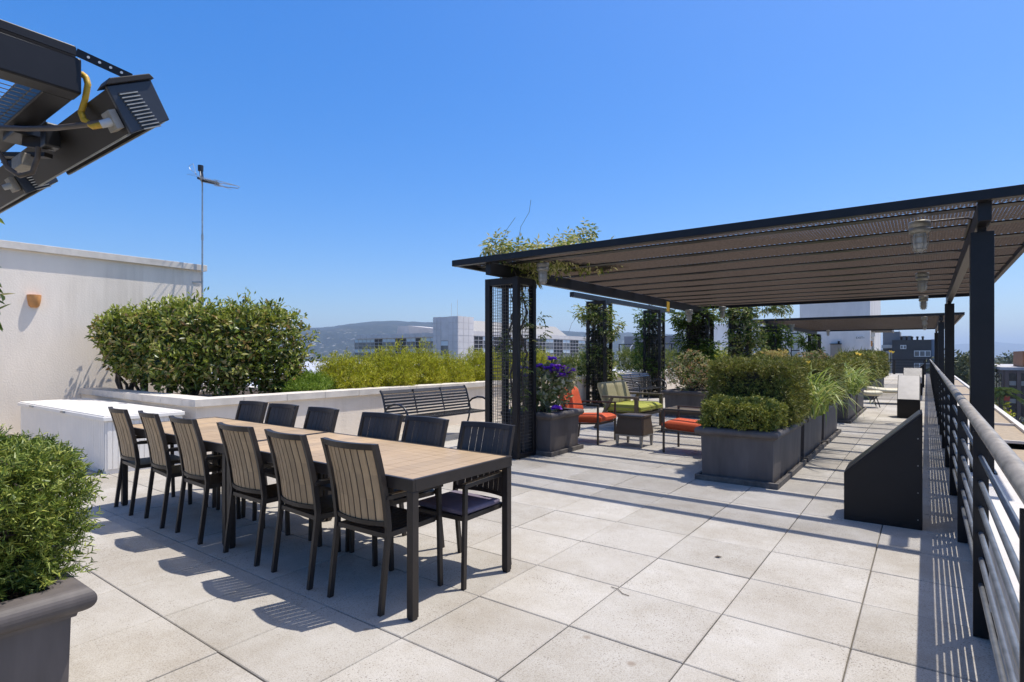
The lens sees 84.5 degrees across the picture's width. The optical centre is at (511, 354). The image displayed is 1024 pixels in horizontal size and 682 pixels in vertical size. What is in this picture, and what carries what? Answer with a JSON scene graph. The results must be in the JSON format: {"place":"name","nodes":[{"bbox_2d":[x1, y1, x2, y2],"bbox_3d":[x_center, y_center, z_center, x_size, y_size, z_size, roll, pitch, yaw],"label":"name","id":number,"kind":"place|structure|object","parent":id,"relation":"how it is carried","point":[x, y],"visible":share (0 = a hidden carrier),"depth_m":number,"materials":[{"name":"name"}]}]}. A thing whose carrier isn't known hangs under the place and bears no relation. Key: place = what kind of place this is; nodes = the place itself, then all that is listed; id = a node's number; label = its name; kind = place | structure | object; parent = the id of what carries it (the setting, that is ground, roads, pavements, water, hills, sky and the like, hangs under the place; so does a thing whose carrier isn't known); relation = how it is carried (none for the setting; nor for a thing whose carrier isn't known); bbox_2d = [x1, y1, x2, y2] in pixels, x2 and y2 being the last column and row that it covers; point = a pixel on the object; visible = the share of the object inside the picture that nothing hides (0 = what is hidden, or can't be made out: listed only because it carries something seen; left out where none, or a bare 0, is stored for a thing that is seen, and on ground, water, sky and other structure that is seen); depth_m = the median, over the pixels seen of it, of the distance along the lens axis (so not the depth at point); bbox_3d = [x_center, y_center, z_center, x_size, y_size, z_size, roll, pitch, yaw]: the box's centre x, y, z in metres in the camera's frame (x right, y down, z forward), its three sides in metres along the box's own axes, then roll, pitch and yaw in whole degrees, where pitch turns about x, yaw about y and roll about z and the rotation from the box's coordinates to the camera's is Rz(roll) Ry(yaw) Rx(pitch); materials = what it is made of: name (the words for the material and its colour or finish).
{"place":"outdoors","nodes":[
{"label":"outdoors","id":0,"kind":"place"},
{"bbox_2d":[354,300,590,361],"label":"office building","id":1,"kind":"structure","parent":0,"point":[457,334],"depth_m":89.11,"materials":[{"name":"concrete"}]},
{"bbox_2d":[354,339,373,361],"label":"window","id":2,"kind":"structure","parent":1,"relation":"in","point":[359,344],"depth_m":94.93,"materials":[{"name":"blue glass"}]},
{"bbox_2d":[0,0,1023,345],"label":"sky","id":3,"kind":"structure","parent":0,"point":[370,147],"materials":[{"name":"blue"}]},
{"bbox_2d":[60,374,999,681],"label":"paver floor","id":4,"kind":"structure","parent":0,"point":[776,592],"depth_m":3.44,"materials":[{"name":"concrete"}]},
{"bbox_2d":[0,555,96,681],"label":"planter","id":5,"kind":"object","parent":4,"relation":"on","point":[35,628],"visible":0.63,"depth_m":1.91,"materials":[{"name":"concrete"}]},
{"bbox_2d":[0,423,108,601],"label":"rosemary bush","id":6,"kind":"object","parent":5,"relation":"in","point":[41,519],"visible":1,"depth_m":2.00,"materials":[{"name":"green plant"}]},
{"bbox_2d":[0,19,132,151],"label":"pergola corner","id":7,"kind":"object","parent":4,"relation":"on","point":[42,72],"visible":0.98,"depth_m":2.27,"materials":[{"name":"black paint"}]},
{"bbox_2d":[0,158,57,213],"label":"patio heater","id":8,"kind":"object","parent":7,"relation":"attached to","point":[15,190],"visible":0.54,"depth_m":3.19,"materials":[{"name":"brown metal"}]},
{"bbox_2d":[2,121,60,172],"bbox_3d":[-2.306,-1.043,2.684,0.416,0.310,0.147,0,0,36],"label":"junction box","id":9,"kind":"object","parent":7,"relation":"attached to","point":[22,162],"visible":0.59,"depth_m":2.65,"materials":[{"name":"black metal"}]},
{"bbox_2d":[0,146,40,177],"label":"black hose","id":10,"kind":"object","parent":9,"relation":"attached to","point":[34,166],"visible":1,"depth_m":2.59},
{"bbox_2d":[78,71,101,128],"bbox_3d":[-1.739,-1.061,2.343,0.178,0.249,0.032,0,0,19],"label":"yellow hose","id":11,"kind":"object","parent":7,"relation":"hanging from","point":[84,98],"visible":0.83,"depth_m":2.35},
{"bbox_2d":[21,74,168,185],"bbox_3d":[-2.026,-1.031,2.671,1.252,0.265,0.238,0,0,36],"label":"patio heater","id":12,"kind":"object","parent":7,"relation":"attached to","point":[126,109],"visible":0.98,"depth_m":2.37,"materials":[{"name":"brown metal"}]},
{"bbox_2d":[0,119,101,131],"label":"gas hose","id":13,"kind":"object","parent":12,"relation":"attached to","point":[46,127],"visible":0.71,"depth_m":2.42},
{"bbox_2d":[17,398,184,474],"bbox_3d":[-5.960,1.072,8.015,3.520,0.700,0.937,0,0,36],"label":"storage chest","id":14,"kind":"object","parent":4,"relation":"on","point":[87,424],"visible":0.7,"depth_m":7.27,"materials":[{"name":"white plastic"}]},
{"bbox_2d":[108,407,191,515],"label":"dining chair","id":15,"kind":"object","parent":4,"relation":"on","point":[127,438],"visible":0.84,"depth_m":5.07,"materials":[{"name":"metal"}]},
{"bbox_2d":[138,410,221,528],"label":"dining chair","id":16,"kind":"object","parent":4,"relation":"on","point":[159,450],"visible":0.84,"depth_m":4.69,"materials":[{"name":"metal"}]},
{"bbox_2d":[169,415,264,544],"bbox_3d":[-2.383,0.953,4.523,0.462,0.940,0.601,0,0,39],"label":"dining chair","id":17,"kind":"object","parent":4,"relation":"on","point":[194,458],"visible":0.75,"depth_m":4.31,"materials":[{"name":"wood"}]},
{"bbox_2d":[121,417,326,545],"bbox_3d":[-2.644,1.044,5.097,1.960,0.757,0.890,0,0,36],"label":"dining table","id":18,"kind":"object","parent":4,"relation":"on","point":[210,434],"visible":0.41,"depth_m":4.96,"materials":[{"name":"wood"}]},
{"bbox_2d":[192,401,267,507],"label":"dining chair","id":19,"kind":"object","parent":4,"relation":"on","point":[253,411],"visible":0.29,"depth_m":5.80,"materials":[{"name":"metal"}]},
{"bbox_2d":[216,403,298,517],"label":"dining chair","id":20,"kind":"object","parent":4,"relation":"on","point":[281,414],"visible":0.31,"depth_m":5.44,"materials":[{"name":"metal"}]},
{"bbox_2d":[216,422,321,566],"bbox_3d":[-1.770,0.953,4.086,0.462,0.940,0.601,0,0,37],"label":"dining chair","id":21,"kind":"object","parent":4,"relation":"on","point":[247,470],"visible":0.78,"depth_m":3.88,"materials":[{"name":"wood"}]},
{"bbox_2d":[252,406,339,520],"bbox_3d":[-1.861,0.953,4.914,0.462,0.940,0.601,0,0,39],"label":"dining chair","id":22,"kind":"object","parent":4,"relation":"on","point":[321,418],"visible":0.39,"depth_m":5.10,"materials":[{"name":"metal"}]},
{"bbox_2d":[264,429,377,589],"bbox_3d":[-1.268,0.953,3.710,0.462,0.940,0.601,0,0,39],"label":"dining chair","id":23,"kind":"object","parent":4,"relation":"on","point":[297,483],"visible":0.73,"depth_m":3.51,"materials":[{"name":"wood"}]},
{"bbox_2d":[308,412,402,551],"bbox_3d":[-1.203,0.953,4.429,0.462,0.940,0.601,0,0,34],"label":"dining chair","id":24,"kind":"object","parent":4,"relation":"on","point":[381,425],"visible":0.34,"depth_m":4.62,"materials":[{"name":"metal"}]},
{"bbox_2d":[227,432,511,621],"bbox_3d":[-1.053,1.044,3.927,1.960,0.757,0.890,0,0,36],"label":"dining table","id":25,"kind":"object","parent":4,"relation":"on","point":[412,469],"visible":0.66,"depth_m":3.55,"materials":[{"name":"wood"}]},
{"bbox_2d":[320,437,442,616],"bbox_3d":[-0.779,0.953,3.358,0.462,0.940,0.601,0,0,34],"label":"dining chair","id":26,"kind":"object","parent":4,"relation":"on","point":[363,495],"visible":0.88,"depth_m":3.17,"materials":[{"name":"wood"}]},
{"bbox_2d":[349,415,448,552],"bbox_3d":[-0.806,0.953,4.138,0.462,0.940,0.601,0,0,39],"label":"dining chair","id":27,"kind":"object","parent":4,"relation":"on","point":[426,430],"visible":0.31,"depth_m":4.30,"materials":[{"name":"metal"}]},
{"bbox_2d":[79,370,719,453],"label":"planter wall","id":28,"kind":"structure","parent":4,"relation":"on","point":[352,404],"depth_m":9.23,"materials":[{"name":"white paint"}]},
{"bbox_2d":[173,391,267,396],"bbox_3d":[4.918,0.992,23.546,4.005,0.460,36.235,0,0,36],"label":"soil bed","id":29,"kind":"object","parent":28,"relation":"in","point":[240,393],"depth_m":11.09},
{"bbox_2d":[84,303,146,389],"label":"shrub","id":30,"kind":"object","parent":29,"relation":"on","point":[96,326],"visible":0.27,"depth_m":9.39,"materials":[{"name":"green plant"}]},
{"bbox_2d":[98,300,172,390],"bbox_3d":[-6.283,-0.086,9.563,1.504,1.762,1.265,0,0,36],"label":"shrub","id":31,"kind":"object","parent":29,"relation":"on","point":[125,348],"visible":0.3,"depth_m":9.23,"materials":[{"name":"green plant"}]},
{"bbox_2d":[123,293,208,393],"bbox_3d":[-5.755,-0.129,9.399,1.442,1.852,1.381,0,0,36],"label":"shrub","id":32,"kind":"object","parent":29,"relation":"on","point":[152,320],"visible":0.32,"depth_m":9.10,"materials":[{"name":"green plant"}]},
{"bbox_2d":[140,287,245,395],"bbox_3d":[-5.144,-0.164,9.088,1.417,1.924,1.432,0,0,9],"label":"shrub","id":33,"kind":"object","parent":29,"relation":"on","point":[187,355],"visible":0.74,"depth_m":8.77,"materials":[{"name":"green plant"}]},
{"bbox_2d":[188,164,238,391],"bbox_3d":[-6.102,-1.444,11.497,0.923,4.933,0.719,0,0,44],"label":"antenna","id":34,"kind":"object","parent":29,"relation":"on","point":[201,177],"visible":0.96,"depth_m":11.44,"materials":[{"name":"metal"}]},
{"bbox_2d":[182,288,283,396],"bbox_3d":[-4.488,-0.158,9.163,1.358,1.908,1.509,0,0,36],"label":"shrub","id":35,"kind":"object","parent":29,"relation":"on","point":[226,381],"visible":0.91,"depth_m":8.88,"materials":[{"name":"green plant"}]},
{"bbox_2d":[234,296,320,393],"bbox_3d":[-4.033,-0.095,9.648,1.311,1.791,1.461,0,0,36],"label":"shrub","id":36,"kind":"object","parent":29,"relation":"on","point":[290,362],"visible":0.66,"depth_m":9.39,"materials":[{"name":"green plant"}]},
{"bbox_2d":[276,368,339,392],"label":"golden bush","id":37,"kind":"object","parent":29,"relation":"on","point":[311,381],"visible":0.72,"depth_m":9.35,"materials":[{"name":"green plant"}]},
{"bbox_2d":[307,348,386,388],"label":"golden bush","id":38,"kind":"object","parent":29,"relation":"on","point":[347,373],"visible":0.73,"depth_m":10.06,"materials":[{"name":"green plant"}]},
{"bbox_2d":[358,336,427,386],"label":"golden bush","id":39,"kind":"object","parent":29,"relation":"on","point":[398,372],"visible":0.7,"depth_m":10.72,"materials":[{"name":"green plant"}]},
{"bbox_2d":[392,338,449,384],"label":"golden bush","id":40,"kind":"object","parent":29,"relation":"on","point":[434,370],"visible":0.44,"depth_m":11.51,"materials":[{"name":"green plant"}]},
{"bbox_2d":[418,349,476,382],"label":"golden bush","id":41,"kind":"object","parent":29,"relation":"on","point":[458,371],"visible":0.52,"depth_m":12.15,"materials":[{"name":"green plant"}]},
{"bbox_2d":[453,345,509,380],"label":"golden bush","id":42,"kind":"object","parent":29,"relation":"on","point":[479,373],"visible":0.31,"depth_m":13.00,"materials":[{"name":"green plant"}]},
{"bbox_2d":[614,344,650,372],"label":"conifer shrub","id":43,"kind":"object","parent":29,"relation":"on","point":[623,357],"visible":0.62,"depth_m":20.03,"materials":[{"name":"green plant"}]},
{"bbox_2d":[379,385,484,421],"bbox_3d":[-1.214,0.986,9.408,0.662,0.866,2.014,0,0,36],"label":"bench","id":44,"kind":"object","parent":4,"relation":"on","point":[469,410],"visible":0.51,"depth_m":9.46,"materials":[{"name":"metal"}]},
{"bbox_2d":[419,421,515,590],"bbox_3d":[-0.309,0.953,3.772,0.462,0.940,0.601,0,0,34],"label":"dining chair","id":45,"kind":"object","parent":4,"relation":"on","point":[502,433],"visible":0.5,"depth_m":3.88,"materials":[{"name":"metal"}]},
{"bbox_2d":[419,490,499,514],"bbox_3d":[-0.353,0.972,3.723,0.410,0.035,0.380,0,0,36],"label":"seat cushion","id":46,"kind":"object","parent":45,"relation":"on","point":[451,501],"visible":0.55,"depth_m":3.67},
{"bbox_2d":[509,407,583,456],"bbox_3d":[0.462,1.120,8.461,0.899,0.604,0.919,0,0,36],"label":"planter","id":47,"kind":"object","parent":4,"relation":"on","point":[556,433],"visible":0.53,"depth_m":8.10,"materials":[{"name":"concrete"}]},
{"bbox_2d":[509,356,581,412],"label":"flowering bush","id":48,"kind":"object","parent":47,"relation":"in","point":[560,376],"visible":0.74,"depth_m":8.26,"materials":[{"name":"green plant"}]},
{"bbox_2d":[558,386,616,444],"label":"lounge chair","id":49,"kind":"object","parent":4,"relation":"on","point":[575,400],"visible":0.62,"depth_m":9.25,"materials":[{"name":"fabric"}]},
{"bbox_2d":[570,292,672,406],"bbox_3d":[3.628,-0.093,17.255,0.600,3.030,7.100,0,0,36],"label":"trellis frame","id":50,"kind":"object","parent":4,"relation":"on","point":[595,300],"visible":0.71,"depth_m":15.61,"materials":[{"name":"black paint"}]},
{"bbox_2d":[569,301,627,403],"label":"climbing vine","id":51,"kind":"object","parent":50,"relation":"attached to","point":[581,368],"visible":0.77,"depth_m":15.48,"materials":[{"name":"green plant"}]},
{"bbox_2d":[584,300,612,406],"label":"climbing vine","id":52,"kind":"object","parent":50,"relation":"attached to","point":[592,332],"visible":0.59,"depth_m":15.53,"materials":[{"name":"green plant"}]},
{"bbox_2d":[628,305,665,379],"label":"climbing vine","id":53,"kind":"object","parent":50,"relation":"attached to","point":[639,347],"visible":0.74,"depth_m":18.85,"materials":[{"name":"green plant"}]},
{"bbox_2d":[642,305,665,396],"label":"climbing vine","id":54,"kind":"object","parent":50,"relation":"attached to","point":[651,342],"visible":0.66,"depth_m":18.64,"materials":[{"name":"green plant"}]},
{"bbox_2d":[594,380,663,427],"bbox_3d":[2.323,0.984,11.114,0.940,0.902,1.280,0,0,36],"label":"loveseat","id":55,"kind":"object","parent":4,"relation":"on","point":[618,392],"visible":0.91,"depth_m":10.90,"materials":[{"name":"fabric"}]},
{"bbox_2d":[615,413,652,448],"bbox_3d":[1.921,1.180,8.841,0.448,0.485,0.448,0,0,36],"label":"cube table","id":56,"kind":"object","parent":4,"relation":"on","point":[629,425],"visible":1,"depth_m":8.70,"materials":[{"name":"wicker"}]},
{"bbox_2d":[619,372,666,399],"bbox_3d":[3.908,0.986,16.677,0.662,0.866,2.014,0,0,36],"label":"bench","id":57,"kind":"object","parent":4,"relation":"on","point":[639,388],"visible":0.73,"depth_m":16.82,"materials":[{"name":"metal"}]},
{"bbox_2d":[662,405,701,451],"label":"lounge chair","id":58,"kind":"object","parent":4,"relation":"on","point":[678,425],"visible":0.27,"depth_m":8.18,"materials":[{"name":"fabric"}]},
{"bbox_2d":[661,388,708,418],"bbox_3d":[4.226,1.120,13.215,1.069,0.604,1.119,0,0,36],"label":"planter","id":59,"kind":"object","parent":4,"relation":"on","point":[675,397],"visible":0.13,"depth_m":12.83,"materials":[{"name":"concrete"}]},
{"bbox_2d":[661,348,709,390],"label":"rosette shrub","id":60,"kind":"object","parent":59,"relation":"on","point":[689,365],"visible":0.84,"depth_m":13.10,"materials":[{"name":"green plant"}]},
{"bbox_2d":[452,184,1023,474],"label":"pergola","id":61,"kind":"object","parent":4,"relation":"on","point":[977,262],"visible":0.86,"depth_m":7.63,"materials":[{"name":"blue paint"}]},
{"bbox_2d":[496,288,552,450],"bbox_3d":[0.148,0.239,7.936,0.867,2.372,0.541,0,0,36],"label":"climbing vine","id":62,"kind":"object","parent":61,"relation":"attached to","point":[525,363],"visible":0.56,"depth_m":7.90,"materials":[{"name":"green plant"}]},
{"bbox_2d":[537,262,548,284],"bbox_3d":[0.420,-1.096,7.660,0.170,0.297,0.170,0,0,36],"label":"jar lamp","id":63,"kind":"object","parent":61,"relation":"attached to","point":[542,268],"visible":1,"depth_m":7.61,"materials":[{"name":"glass"}]},
{"bbox_2d":[478,202,616,347],"bbox_3d":[0.662,-0.387,8.203,2.367,3.623,1.219,0,0,-21],"label":"climbing vine","id":64,"kind":"object","parent":61,"relation":"attached to","point":[501,248],"visible":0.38,"depth_m":8.04,"materials":[{"name":"green plant"}]},
{"bbox_2d":[664,305,724,387],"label":"climbing vine","id":65,"kind":"object","parent":61,"relation":"attached to","point":[678,322],"visible":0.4,"depth_m":14.53,"materials":[{"name":"green plant"}]},
{"bbox_2d":[682,309,715,388],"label":"climbing vine","id":66,"kind":"object","parent":61,"relation":"attached to","point":[701,334],"visible":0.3,"depth_m":14.45,"materials":[{"name":"green plant"}]},
{"bbox_2d":[909,219,930,253],"bbox_3d":[3.811,-1.096,5.266,0.170,0.297,0.170,0,0,36],"label":"jar lamp","id":67,"kind":"object","parent":61,"relation":"attached to","point":[919,230],"visible":1,"depth_m":5.22,"materials":[{"name":"glass"}]},
{"bbox_2d":[915,272,928,292],"bbox_3d":[6.239,-1.096,8.569,0.170,0.297,0.170,0,0,36],"label":"jar lamp","id":68,"kind":"object","parent":61,"relation":"attached to","point":[922,278],"visible":1,"depth_m":8.52,"materials":[{"name":"glass"}]},
{"bbox_2d":[728,307,751,357],"bbox_3d":[7.663,-0.108,17.341,2.400,3.060,0.420,0,0,36],"label":"trellis frame","id":69,"kind":"object","parent":4,"relation":"on","point":[731,345],"visible":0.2,"depth_m":17.55,"materials":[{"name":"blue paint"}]},
{"bbox_2d":[725,309,753,355],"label":"climbing vine","id":70,"kind":"object","parent":69,"relation":"attached to","point":[734,351],"visible":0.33,"depth_m":17.65,"materials":[{"name":"green plant"}]},
{"bbox_2d":[710,305,793,357],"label":"climbing vine","id":71,"kind":"object","parent":69,"relation":"attached to","point":[752,343],"visible":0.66,"depth_m":17.32,"materials":[{"name":"green plant"}]},
{"bbox_2d":[694,418,806,489],"bbox_3d":[2.962,1.120,6.889,0.889,0.604,1.769,0,0,36],"label":"planter","id":72,"kind":"object","parent":4,"relation":"on","point":[771,459],"visible":0.91,"depth_m":6.25,"materials":[{"name":"concrete"}]},
{"bbox_2d":[696,393,789,431],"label":"hedge","id":73,"kind":"object","parent":72,"relation":"on","point":[718,410],"visible":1,"depth_m":6.23,"materials":[{"name":"green plant"}]},
{"bbox_2d":[701,352,815,427],"bbox_3d":[3.118,0.419,7.106,1.193,0.919,1.388,0,0,36],"label":"hedge","id":74,"kind":"object","parent":72,"relation":"on","point":[784,380],"visible":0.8,"depth_m":6.71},
{"bbox_2d":[685,301,893,357],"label":"stair building","id":75,"kind":"structure","parent":4,"relation":"on","point":[849,341],"depth_m":32.47,"materials":[{"name":"paint"}]},
{"bbox_2d":[800,414,826,461],"bbox_3d":[4.058,1.120,8.380,0.889,0.604,1.689,0,0,36],"label":"planter","id":76,"kind":"object","parent":4,"relation":"on","point":[812,445],"visible":0.34,"depth_m":7.94,"materials":[{"name":"concrete"}]},
{"bbox_2d":[806,363,878,419],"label":"ornamental grass","id":77,"kind":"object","parent":76,"relation":"in","point":[820,406],"depth_m":7.83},
{"bbox_2d":[821,400,840,444],"bbox_3d":[5.163,1.120,9.882,0.889,0.604,1.759,0,0,36],"label":"planter","id":78,"kind":"object","parent":4,"relation":"on","point":[830,431],"visible":0.31,"depth_m":9.47,"materials":[{"name":"concrete"}]},
{"bbox_2d":[799,355,847,406],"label":"hedge","id":79,"kind":"object","parent":78,"relation":"on","point":[822,365],"visible":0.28,"depth_m":9.29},
{"bbox_2d":[837,392,859,422],"bbox_3d":[7.198,1.120,12.649,0.889,0.604,1.829,0,0,36],"label":"planter","id":80,"kind":"object","parent":4,"relation":"on","point":[850,415],"visible":0.41,"depth_m":11.82,"materials":[{"name":"concrete"}]},
{"bbox_2d":[821,359,886,395],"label":"lily plant","id":81,"kind":"object","parent":80,"relation":"on","point":[859,379],"visible":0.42,"depth_m":12.11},
{"bbox_2d":[752,312,964,373],"bbox_3d":[14.857,0.055,23.892,6.270,2.735,11.700,0,0,36],"label":"pergola","id":82,"kind":"object","parent":4,"relation":"on","point":[936,321],"visible":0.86,"depth_m":21.93,"materials":[{"name":"black paint"}]},
{"bbox_2d":[753,316,797,353],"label":"climbing vine","id":83,"kind":"object","parent":82,"relation":"attached to","point":[788,343],"visible":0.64,"depth_m":20.84,"materials":[{"name":"green plant"}]},
{"bbox_2d":[794,330,828,358],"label":"climbing vine","id":84,"kind":"object","parent":82,"relation":"attached to","point":[801,344],"visible":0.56,"depth_m":29.53,"materials":[{"name":"green plant"}]},
{"bbox_2d":[856,387,866,414],"bbox_3d":[8.353,1.120,14.220,0.889,0.604,1.809,0,0,36],"label":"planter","id":85,"kind":"object","parent":4,"relation":"on","point":[859,397],"visible":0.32,"depth_m":13.81,"materials":[{"name":"concrete"}]},
{"bbox_2d":[823,356,872,388],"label":"hedge","id":86,"kind":"object","parent":85,"relation":"on","point":[861,361],"visible":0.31,"depth_m":13.64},
{"bbox_2d":[844,409,922,530],"bbox_3d":[3.216,0.948,4.886,0.550,0.949,0.425,0,0,35],"label":"sloped cabinet","id":87,"kind":"object","parent":4,"relation":"on","point":[883,480],"visible":1,"depth_m":4.68,"materials":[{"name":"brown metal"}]},
{"bbox_2d":[897,375,919,417],"bbox_3d":[9.039,0.948,12.835,0.425,0.949,0.550,0,0,36],"label":"sloped cabinet","id":88,"kind":"object","parent":4,"relation":"on","point":[908,397],"visible":0.84,"depth_m":12.71,"materials":[{"name":"white metal"}]},
{"bbox_2d":[930,359,1023,681],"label":"railing","id":89,"kind":"object","parent":4,"relation":"on","point":[976,533],"visible":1,"depth_m":2.70,"materials":[{"name":"metal"}]},
{"bbox_2d":[272,321,882,358],"bbox_3d":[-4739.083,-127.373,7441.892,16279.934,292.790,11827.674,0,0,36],"label":"hills","id":90,"kind":"structure","parent":0,"point":[340,338],"depth_m":3394.18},
{"bbox_2d":[659,406,702,431],"bbox_3d":[3.452,1.215,10.433,1.160,0.415,0.880,0,0,36],"label":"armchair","id":91,"kind":"object","parent":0,"point":[684,412],"visible":0.14,"depth_m":10.33,"materials":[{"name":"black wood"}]},
{"bbox_2d":[864,379,878,399],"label":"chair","id":92,"kind":"object","parent":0,"point":[870,397],"visible":0.2,"depth_m":17.88,"materials":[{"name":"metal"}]},
{"bbox_2d":[832,350,881,380],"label":"hedge","id":93,"kind":"object","parent":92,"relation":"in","point":[872,358],"visible":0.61,"depth_m":18.07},
{"bbox_2d":[843,373,902,680],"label":"floor bed","id":94,"kind":"object","parent":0,"point":[868,581],"depth_m":3.35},
{"bbox_2d":[0,240,206,437],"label":"stucco wall","id":95,"kind":"structure","parent":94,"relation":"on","point":[47,352],"depth_m":9.71,"materials":[{"name":"paint"}]},
{"bbox_2d":[957,403,1023,681],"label":"parapet","id":96,"kind":"structure","parent":94,"relation":"on","point":[1014,500],"depth_m":3.09,"materials":[{"name":"grey paint"}]},
{"bbox_2d":[882,332,933,373],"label":"charcoal building","id":97,"kind":"structure","parent":0,"point":[907,347],"depth_m":114.87,"materials":[{"name":"grey paint"}]},
{"bbox_2d":[881,342,1023,355],"bbox_3d":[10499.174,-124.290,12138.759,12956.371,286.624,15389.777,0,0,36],"label":"hills","id":98,"kind":"structure","parent":0,"point":[1000,348],"depth_m":9911.29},
{"bbox_2d":[944,374,1023,461],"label":"terrace roof","id":99,"kind":"structure","parent":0,"point":[1010,433],"depth_m":19.77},
{"bbox_2d":[954,375,1023,449],"bbox_3d":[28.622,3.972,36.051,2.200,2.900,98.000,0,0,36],"label":"terrace kerb","id":100,"kind":"structure","parent":99,"relation":"on","point":[1014,422],"depth_m":20.91,"materials":[{"name":"grey paint"}]},
{"bbox_2d":[994,387,1023,409],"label":"palm tree","id":101,"kind":"object","parent":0,"point":[1000,393],"visible":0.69,"depth_m":76.76,"materials":[{"name":"green plant"}]},
{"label":"street","id":102,"kind":"structure","parent":0,"visible":0},
{"bbox_2d":[926,348,999,384],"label":"eucalyptus","id":103,"kind":"object","parent":102,"relation":"on","point":[960,373],"visible":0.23,"depth_m":98.61,"materials":[{"name":"green plant"}]},
{"label":"terrain","id":104,"kind":"structure","parent":0,"visible":0},
{"bbox_2d":[616,335,684,369],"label":"equipment building","id":105,"kind":"structure","parent":104,"relation":"on","point":[628,340],"depth_m":64.12,"materials":[{"name":"grey paint"}]},
{"bbox_2d":[994,351,1023,422],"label":"brown building","id":106,"kind":"structure","parent":104,"relation":"on","point":[1009,375],"depth_m":88.63,"materials":[{"name":"brick"}]},
{"bbox_2d":[1009,373,1015,418],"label":"window","id":107,"kind":"structure","parent":106,"relation":"in","point":[1012,376],"depth_m":88.53,"materials":[{"name":"grey glass"}]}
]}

